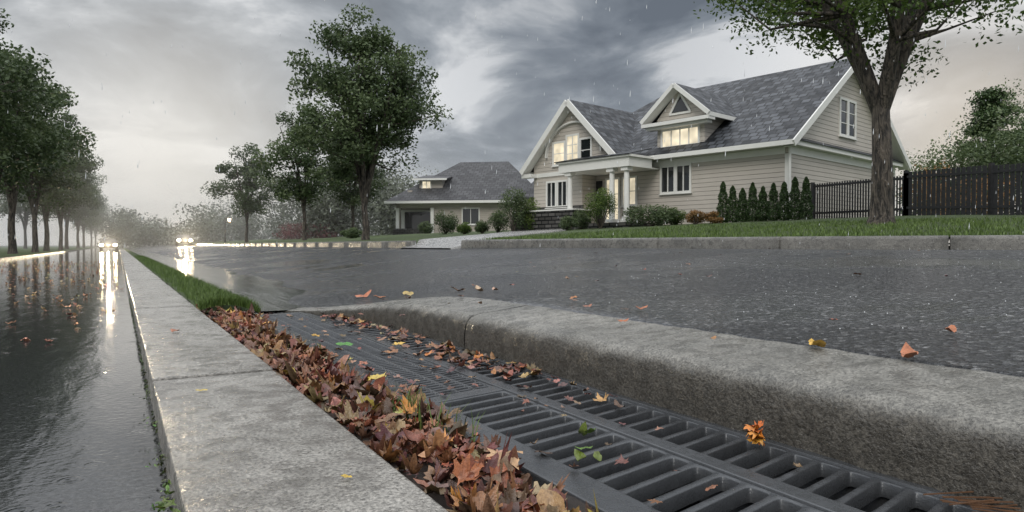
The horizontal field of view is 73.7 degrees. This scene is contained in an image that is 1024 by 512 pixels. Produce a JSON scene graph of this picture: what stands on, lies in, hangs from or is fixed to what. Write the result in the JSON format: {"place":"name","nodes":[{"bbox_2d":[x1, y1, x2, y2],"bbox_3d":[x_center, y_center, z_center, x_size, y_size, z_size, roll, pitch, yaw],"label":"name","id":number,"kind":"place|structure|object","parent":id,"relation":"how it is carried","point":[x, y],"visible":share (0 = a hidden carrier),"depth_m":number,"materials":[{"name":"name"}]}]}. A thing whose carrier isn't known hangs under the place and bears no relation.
{"place":"outdoors","nodes":[
{"label":"outdoors","id":0,"kind":"place"},
{"bbox_2d":[0,247,94,257],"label":"grass verge","id":1,"kind":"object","parent":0,"point":[4,250],"depth_m":73.40,"materials":[{"name":"green plant"}]},
{"bbox_2d":[0,186,28,219],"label":"avenue tree","id":2,"kind":"object","parent":1,"relation":"on","point":[22,198],"visible":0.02,"depth_m":83.36,"materials":[{"name":"green plant"}]},
{"bbox_2d":[0,191,42,248],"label":"avenue tree","id":3,"kind":"object","parent":1,"relation":"on","point":[19,209],"visible":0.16,"depth_m":109.41,"materials":[{"name":"green plant"}]},
{"bbox_2d":[0,8,70,174],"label":"avenue tree","id":4,"kind":"object","parent":1,"relation":"on","point":[11,78],"visible":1,"depth_m":31.46,"materials":[{"name":"green plant"}]},
{"bbox_2d":[0,40,70,184],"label":"avenue tree","id":5,"kind":"object","parent":1,"relation":"on","point":[47,141],"visible":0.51,"depth_m":38.61,"materials":[{"name":"green plant"}]},
{"bbox_2d":[0,113,96,251],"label":"avenue tree","id":6,"kind":"object","parent":1,"relation":"on","point":[40,181],"visible":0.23,"depth_m":54.99,"materials":[{"name":"green plant"}]},
{"bbox_2d":[0,49,97,253],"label":"avenue tree","id":7,"kind":"object","parent":1,"relation":"on","point":[11,190],"visible":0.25,"depth_m":46.07,"materials":[{"name":"green plant"}]},
{"bbox_2d":[0,122,103,250],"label":"avenue tree","id":8,"kind":"object","parent":1,"relation":"on","point":[85,166],"visible":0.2,"depth_m":66.15,"materials":[{"name":"green plant"}]},
{"bbox_2d":[23,158,99,249],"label":"avenue tree","id":9,"kind":"object","parent":1,"relation":"on","point":[85,190],"visible":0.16,"depth_m":79.15,"materials":[{"name":"green plant"}]},
{"bbox_2d":[40,168,106,248],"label":"avenue tree","id":10,"kind":"object","parent":1,"relation":"on","point":[66,219],"visible":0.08,"depth_m":94.82,"materials":[{"name":"green plant"}]},
{"bbox_2d":[55,189,107,248],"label":"avenue tree","id":11,"kind":"object","parent":1,"relation":"on","point":[93,212],"visible":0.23,"depth_m":113.89,"materials":[{"name":"green plant"}]},
{"bbox_2d":[69,190,106,247],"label":"avenue tree","id":12,"kind":"object","parent":1,"relation":"on","point":[83,231],"visible":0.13,"depth_m":136.83,"materials":[{"name":"green plant"}]},
{"bbox_2d":[79,203,110,246],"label":"avenue tree","id":13,"kind":"object","parent":1,"relation":"on","point":[91,228],"visible":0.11,"depth_m":164.96,"materials":[{"name":"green plant"}]},
{"bbox_2d":[83,212,110,246],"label":"avenue tree","id":14,"kind":"object","parent":1,"relation":"on","point":[98,229],"visible":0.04,"depth_m":199.89,"materials":[{"name":"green plant"}]},
{"bbox_2d":[0,248,172,511],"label":"flooded road","id":15,"kind":"structure","parent":0,"point":[75,436],"depth_m":3.27,"materials":[{"name":"grey liquid"}]},
{"bbox_2d":[0,247,98,260],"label":"road kerb","id":16,"kind":"structure","parent":15,"relation":"on","point":[16,257],"depth_m":42.54,"materials":[{"name":"grey concrete"}]},
{"bbox_2d":[0,260,120,341],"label":"floating leaves","id":17,"kind":"object","parent":15,"relation":"on","point":[76,323],"visible":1,"depth_m":12.91,"materials":[{"name":"brown plant"}]},
{"bbox_2d":[99,239,117,250],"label":"oncoming car","id":18,"kind":"object","parent":15,"relation":"on","point":[108,243],"visible":0.92,"depth_m":76.44,"materials":[{"name":"paint"}]},
{"bbox_2d":[129,301,173,510],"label":"moss","id":19,"kind":"object","parent":15,"relation":"on","point":[161,457],"visible":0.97,"depth_m":2.71,"materials":[{"name":"green plant"}]},
{"bbox_2d":[151,479,174,511],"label":"weed plant","id":20,"kind":"object","parent":15,"relation":"on","point":[165,491],"visible":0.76,"depth_m":1.75,"materials":[{"name":"green plant"}]},
{"bbox_2d":[153,498,180,511],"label":"weed plant","id":21,"kind":"object","parent":15,"relation":"on","point":[161,505],"visible":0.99,"depth_m":1.57,"materials":[{"name":"green plant"}]},
{"bbox_2d":[0,246,190,302],"bbox_3d":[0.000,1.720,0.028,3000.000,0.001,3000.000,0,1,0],"label":"ground","id":22,"kind":"structure","parent":0,"point":[73,246],"depth_m":742.66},
{"bbox_2d":[86,187,406,248],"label":"distant trees","id":23,"kind":"object","parent":22,"relation":"on","point":[127,231],"visible":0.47,"depth_m":130.18,"materials":[{"name":"grey plant"}]},
{"bbox_2d":[120,249,447,511],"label":"pavement","id":24,"kind":"structure","parent":0,"point":[248,430],"depth_m":2.20,"materials":[{"name":"concrete"}]},
{"bbox_2d":[145,454,166,466],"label":"weed plant","id":25,"kind":"object","parent":24,"relation":"on","point":[156,460],"visible":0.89,"depth_m":2.11,"materials":[{"name":"green plant"}]},
{"bbox_2d":[123,247,248,312],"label":"grass strip","id":26,"kind":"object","parent":24,"relation":"on","point":[225,307],"depth_m":8.44,"materials":[{"name":"green plant"}]},
{"bbox_2d":[134,255,264,312],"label":"grass tufts","id":27,"kind":"object","parent":26,"relation":"on","point":[210,295],"visible":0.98,"depth_m":7.88,"materials":[{"name":"green plant"}]},
{"bbox_2d":[170,329,351,477],"bbox_3d":[-1.423,0.532,3.164,0.186,0.026,3.490,-1,1,-33],"label":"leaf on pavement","id":28,"kind":"object","parent":24,"relation":"on","point":[343,475],"visible":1,"depth_m":2.79,"materials":[{"name":"plant"}]},
{"bbox_2d":[401,229,565,248],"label":"driveway","id":29,"kind":"structure","parent":0,"point":[453,242],"depth_m":22.40,"materials":[{"name":"concrete"}]},
{"bbox_2d":[1,0,1021,328],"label":"rain drops","id":30,"kind":"object","parent":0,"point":[549,140],"visible":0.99,"depth_m":3.86,"materials":[{"name":"liquid"}]},
{"bbox_2d":[0,0,1023,245],"label":"sky","id":31,"kind":"structure","parent":0,"point":[582,49],"materials":[{"name":"grey"}]},
{"bbox_2d":[127,245,1023,376],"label":"asphalt road","id":32,"kind":"structure","parent":0,"point":[755,300],"depth_m":5.72,"materials":[{"name":"grey asphalt"}]},
{"bbox_2d":[175,235,192,245],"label":"oncoming car","id":33,"kind":"object","parent":32,"relation":"on","point":[188,239],"visible":0.96,"depth_m":84.50,"materials":[{"name":"paint"}]},
{"bbox_2d":[126,247,305,311],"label":"gutter water","id":34,"kind":"structure","parent":32,"relation":"on","point":[275,295],"depth_m":10.85,"materials":[{"name":"grey liquid"}]},
{"bbox_2d":[254,311,284,313],"bbox_3d":[-2.811,0.732,8.226,1.270,0.310,2.160,-1,1,-30],"label":"gutter apron","id":35,"kind":"object","parent":32,"relation":"on","point":[273,312],"depth_m":7.17,"materials":[{"name":"concrete"}]},
{"bbox_2d":[156,235,1023,249],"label":"lawn kerb","id":36,"kind":"structure","parent":32,"relation":"on","point":[980,242],"depth_m":12.05,"materials":[{"name":"grey concrete"}]},
{"bbox_2d":[254,312,1004,511],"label":"storm drain grate","id":37,"kind":"object","parent":32,"relation":"on","point":[740,470],"visible":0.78,"depth_m":2.38,"materials":[{"name":"metal"}]},
{"bbox_2d":[205,313,594,511],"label":"soil gutter","id":38,"kind":"object","parent":37,"relation":"on","point":[573,502],"visible":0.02,"depth_m":1.93,"materials":[{"name":"brown soil"}]},
{"bbox_2d":[382,377,483,441],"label":"fallen leaves","id":39,"kind":"object","parent":38,"relation":"on","point":[407,416],"visible":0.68,"depth_m":2.46,"materials":[{"name":"brown plant"}]},
{"bbox_2d":[196,302,662,511],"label":"fallen leaves pile","id":40,"kind":"object","parent":37,"relation":"on","point":[324,382],"visible":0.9,"depth_m":2.25,"materials":[{"name":"brown plant"}]},
{"bbox_2d":[263,306,801,490],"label":"fallen leaves on grate","id":41,"kind":"object","parent":37,"relation":"on","point":[754,436],"visible":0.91,"depth_m":3.78,"materials":[{"name":"orange plant"}]},
{"bbox_2d":[574,421,601,460],"bbox_3d":[0.231,0.555,2.057,0.106,0.128,0.067,-1,1,-30],"label":"weed plant","id":42,"kind":"object","parent":37,"relation":"on","point":[584,431],"visible":1,"depth_m":2.05,"materials":[{"name":"green plant"}]},
{"bbox_2d":[923,491,1022,511],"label":"pine needles","id":43,"kind":"object","parent":37,"relation":"on","point":[975,504],"visible":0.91,"depth_m":1.78,"materials":[{"name":"brown plant"}]},
{"bbox_2d":[279,296,1023,511],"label":"drain kerb","id":44,"kind":"structure","parent":32,"relation":"on","point":[944,428],"depth_m":2.49,"materials":[{"name":"concrete"}]},
{"bbox_2d":[355,247,956,357],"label":"scattered leaves on asphalt","id":45,"kind":"object","parent":32,"relation":"on","point":[907,351],"visible":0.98,"depth_m":3.39,"materials":[{"name":"orange plant"}]},
{"bbox_2d":[169,215,1023,243],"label":"lawn","id":46,"kind":"structure","parent":0,"point":[409,237],"depth_m":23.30,"materials":[{"name":"green plant"}]},
{"bbox_2d":[224,219,230,242],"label":"street lamp","id":47,"kind":"object","parent":46,"relation":"on","point":[229,220],"visible":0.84,"depth_m":79.94,"materials":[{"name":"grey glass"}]},
{"bbox_2d":[200,142,283,242],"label":"ash tree","id":48,"kind":"object","parent":46,"relation":"on","point":[249,171],"visible":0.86,"depth_m":61.41,"materials":[{"name":"green plant"}]},
{"bbox_2d":[249,104,351,239],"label":"ash tree","id":49,"kind":"object","parent":46,"relation":"on","point":[304,190],"visible":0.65,"depth_m":48.88,"materials":[{"name":"green plant"}]},
{"bbox_2d":[272,216,338,239],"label":"red shrub","id":50,"kind":"object","parent":46,"relation":"on","point":[289,234],"visible":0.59,"depth_m":69.86,"materials":[{"name":"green plant"}]},
{"bbox_2d":[239,156,438,238],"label":"background trees","id":51,"kind":"object","parent":46,"relation":"on","point":[379,208],"visible":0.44,"depth_m":70.34,"materials":[{"name":"green plant"}]},
{"bbox_2d":[340,227,362,237],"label":"hedge shrub","id":52,"kind":"object","parent":46,"relation":"on","point":[351,233],"visible":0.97,"depth_m":45.67,"materials":[{"name":"green plant"}]},
{"bbox_2d":[320,154,392,229],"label":"ash tree","id":53,"kind":"object","parent":46,"relation":"on","point":[351,196],"visible":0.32,"depth_m":53.52,"materials":[{"name":"green plant"}]},
{"bbox_2d":[283,3,453,239],"bbox_3d":[-6.806,-5.951,31.810,7.629,11.110,7.424,0,1,-25],"label":"maple tree","id":54,"kind":"object","parent":46,"relation":"on","point":[357,139],"visible":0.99,"depth_m":30.82,"materials":[{"name":"green plant"}]},
{"bbox_2d":[393,228,423,234],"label":"stone base","id":55,"kind":"object","parent":46,"relation":"on","point":[406,231],"visible":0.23,"depth_m":59.52,"materials":[{"name":"grey stone"}]},
{"bbox_2d":[417,221,434,233],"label":"hedge shrub","id":56,"kind":"object","parent":46,"relation":"on","point":[424,228],"visible":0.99,"depth_m":51.90,"materials":[{"name":"green plant"}]},
{"bbox_2d":[434,209,459,233],"bbox_3d":[-3.847,-1.961,39.970,1.569,1.589,1.615,0,1,0],"label":"round shrub","id":57,"kind":"object","parent":46,"relation":"on","point":[450,223],"visible":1,"depth_m":39.87,"materials":[{"name":"green plant"}]},
{"bbox_2d":[396,180,532,232],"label":"walls","id":58,"kind":"structure","parent":46,"relation":"on","point":[487,210],"depth_m":59.24,"materials":[{"name":"grey"}]},
{"bbox_2d":[405,182,478,228],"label":"windows","id":59,"kind":"structure","parent":58,"relation":"attached to","point":[413,219],"depth_m":61.28,"materials":[{"name":"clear glass"}]},
{"bbox_2d":[384,178,523,232],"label":"trim","id":60,"kind":"structure","parent":58,"relation":"attached to","point":[394,203],"depth_m":59.35,"materials":[{"name":"white paint"}]},
{"bbox_2d":[386,161,533,200],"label":"roof","id":61,"kind":"structure","parent":58,"relation":"on","point":[470,180],"depth_m":60.53,"materials":[{"name":"grey"}]},
{"bbox_2d":[456,222,472,233],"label":"shrub","id":62,"kind":"object","parent":46,"relation":"on","point":[464,228],"visible":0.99,"depth_m":34.35,"materials":[{"name":"green plant"}]},
{"bbox_2d":[474,220,489,233],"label":"shrub","id":63,"kind":"object","parent":46,"relation":"on","point":[482,227],"visible":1,"depth_m":33.37,"materials":[{"name":"green plant"}]},
{"bbox_2d":[487,209,509,232],"bbox_3d":[-0.702,-1.696,33.898,1.219,1.282,1.116,0,1,0],"label":"shrub","id":64,"kind":"object","parent":46,"relation":"on","point":[495,218],"visible":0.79,"depth_m":33.74,"materials":[{"name":"green plant"}]},
{"bbox_2d":[497,187,527,230],"bbox_3d":[0.044,-2.242,32.927,1.396,2.383,1.360,-1,1,-29],"label":"shrub","id":65,"kind":"object","parent":46,"relation":"on","point":[519,215],"visible":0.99,"depth_m":32.85,"materials":[{"name":"green plant"}]},
{"bbox_2d":[521,197,540,229],"bbox_3d":[0.908,-1.990,33.240,1.011,1.762,0.990,0,1,0],"label":"shrub","id":66,"kind":"object","parent":46,"relation":"on","point":[529,208],"visible":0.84,"depth_m":33.04,"materials":[{"name":"green plant"}]},
{"bbox_2d":[558,215,578,229],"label":"shrub","id":67,"kind":"object","parent":46,"relation":"on","point":[568,222],"visible":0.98,"depth_m":28.29,"materials":[{"name":"green plant"}]},
{"bbox_2d":[572,210,590,228],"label":"shrub","id":68,"kind":"object","parent":46,"relation":"on","point":[581,218],"visible":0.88,"depth_m":29.14,"materials":[{"name":"green plant"}]},
{"bbox_2d":[513,205,658,230],"bbox_3d":[3.092,-1.499,31.958,2.990,1.800,7.400,-1,1,-42],"label":"stone base","id":69,"kind":"object","parent":46,"relation":"on","point":[546,220],"visible":0.24,"depth_m":32.14,"materials":[{"name":"grey stone"}]},
{"bbox_2d":[583,187,617,228],"bbox_3d":[3.741,-1.960,28.509,1.538,1.847,1.296,0,1,-15],"label":"shrub","id":70,"kind":"object","parent":46,"relation":"on","point":[603,204],"visible":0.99,"depth_m":28.41,"materials":[{"name":"green plant"}]},
{"bbox_2d":[622,204,679,225],"bbox_3d":[5.607,-1.610,27.801,1.354,1.026,2.810,-1,1,-42],"label":"shrub","id":71,"kind":"object","parent":46,"relation":"on","point":[661,216],"visible":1,"depth_m":27.58,"materials":[{"name":"green plant"}]},
{"bbox_2d":[668,207,687,224],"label":"shrub","id":72,"kind":"object","parent":46,"relation":"on","point":[680,219],"visible":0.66,"depth_m":27.42,"materials":[{"name":"green plant"}]},
{"bbox_2d":[685,209,706,223],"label":"flowering shrub","id":73,"kind":"object","parent":46,"relation":"on","point":[693,216],"visible":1,"depth_m":26.22,"materials":[{"name":"brown plant"}]},
{"bbox_2d":[534,72,893,224],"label":"walls","id":74,"kind":"structure","parent":46,"relation":"on","point":[738,174],"depth_m":29.08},
{"bbox_2d":[596,181,601,220],"bbox_3d":[4.207,-2.564,32.912,0.047,2.100,0.350,-1,1,-42],"label":"door","id":75,"kind":"structure","parent":74,"relation":"attached to","point":[598,184],"depth_m":32.91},
{"bbox_2d":[548,97,854,218],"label":"windows","id":76,"kind":"structure","parent":74,"relation":"attached to","point":[680,105],"depth_m":30.08,"materials":[{"name":"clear glass"}]},
{"bbox_2d":[514,67,911,222],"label":"trim","id":77,"kind":"structure","parent":74,"relation":"attached to","point":[627,164],"depth_m":29.68,"materials":[{"name":"white paint"}]},
{"bbox_2d":[531,59,902,171],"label":"roof","id":78,"kind":"structure","parent":74,"relation":"on","point":[788,112],"depth_m":29.70,"materials":[{"name":"tile"}]},
{"bbox_2d":[705,211,723,223],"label":"flowering shrub","id":79,"kind":"object","parent":46,"relation":"on","point":[711,217],"visible":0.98,"depth_m":25.89,"materials":[{"name":"brown plant"}]},
{"bbox_2d":[716,181,727,222],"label":"arborvitae","id":80,"kind":"object","parent":46,"relation":"on","point":[721,207],"visible":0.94,"depth_m":26.29,"materials":[{"name":"green plant"}]},
{"bbox_2d":[725,185,739,221],"bbox_3d":[8.443,-1.946,26.121,0.548,1.530,0.554,0,1,0],"label":"arborvitae","id":81,"kind":"object","parent":46,"relation":"on","point":[731,202],"visible":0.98,"depth_m":26.03,"materials":[{"name":"green plant"}]},
{"bbox_2d":[735,188,749,221],"bbox_3d":[8.732,-1.889,25.874,0.562,1.409,0.564,0,1,0],"label":"arborvitae","id":82,"kind":"object","parent":46,"relation":"on","point":[743,206],"visible":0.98,"depth_m":25.78,"materials":[{"name":"green plant"}]},
{"bbox_2d":[745,182,759,221],"bbox_3d":[9.017,-1.987,25.624,0.592,1.599,0.598,0,1,0],"label":"arborvitae","id":83,"kind":"object","parent":46,"relation":"on","point":[752,199],"visible":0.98,"depth_m":25.53,"materials":[{"name":"green plant"}]},
{"bbox_2d":[755,186,768,220],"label":"arborvitae","id":84,"kind":"object","parent":46,"relation":"on","point":[762,209],"visible":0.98,"depth_m":25.28,"materials":[{"name":"green plant"}]},
{"bbox_2d":[765,183,780,220],"bbox_3d":[9.611,-1.951,25.118,0.583,1.522,0.589,0,1,0],"label":"arborvitae","id":85,"kind":"object","parent":46,"relation":"on","point":[772,210],"visible":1,"depth_m":25.02,"materials":[{"name":"green plant"}]},
{"bbox_2d":[777,182,790,220],"bbox_3d":[9.910,-1.959,24.876,0.568,1.536,0.597,0,1,0],"label":"arborvitae","id":86,"kind":"object","parent":46,"relation":"on","point":[784,197],"visible":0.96,"depth_m":24.78,"materials":[{"name":"green plant"}]},
{"bbox_2d":[787,177,802,219],"bbox_3d":[10.201,-2.036,24.619,0.555,1.688,0.543,0,1,0],"label":"arborvitae","id":87,"kind":"object","parent":46,"relation":"on","point":[795,199],"visible":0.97,"depth_m":24.53,"materials":[{"name":"green plant"}]},
{"bbox_2d":[798,177,813,219],"bbox_3d":[10.495,-2.020,24.375,0.567,1.653,0.573,0,1,0],"label":"arborvitae","id":88,"kind":"object","parent":46,"relation":"on","point":[806,201],"visible":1,"depth_m":24.28,"materials":[{"name":"green plant"}]},
{"bbox_2d":[693,0,1023,224],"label":"maple tree","id":89,"kind":"object","parent":46,"relation":"on","point":[842,19],"visible":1,"depth_m":15.97,"materials":[{"name":"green plant"}]},
{"bbox_2d":[810,163,1023,218],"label":"timber fence","id":90,"kind":"object","parent":46,"relation":"on","point":[958,174],"visible":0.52,"depth_m":22.46,"materials":[{"name":"black wood"}]},
{"bbox_2d":[895,158,1015,214],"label":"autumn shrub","id":91,"kind":"object","parent":46,"relation":"on","point":[955,189],"visible":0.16,"depth_m":40.39,"materials":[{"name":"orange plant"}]},
{"bbox_2d":[895,75,1023,244],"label":"woodland edge","id":92,"kind":"object","parent":46,"relation":"on","point":[1007,150],"visible":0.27,"depth_m":43.00,"materials":[{"name":"green plant"}]},
{"bbox_2d":[943,84,1023,168],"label":"leafy tree","id":93,"kind":"object","parent":46,"relation":"on","point":[987,95],"visible":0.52,"depth_m":45.65,"materials":[{"name":"green plant"}]},
{"bbox_2d":[998,120,1023,185],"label":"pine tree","id":94,"kind":"object","parent":46,"relation":"on","point":[1023,138],"visible":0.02,"depth_m":48.04,"materials":[{"name":"green plant"}]}
]}

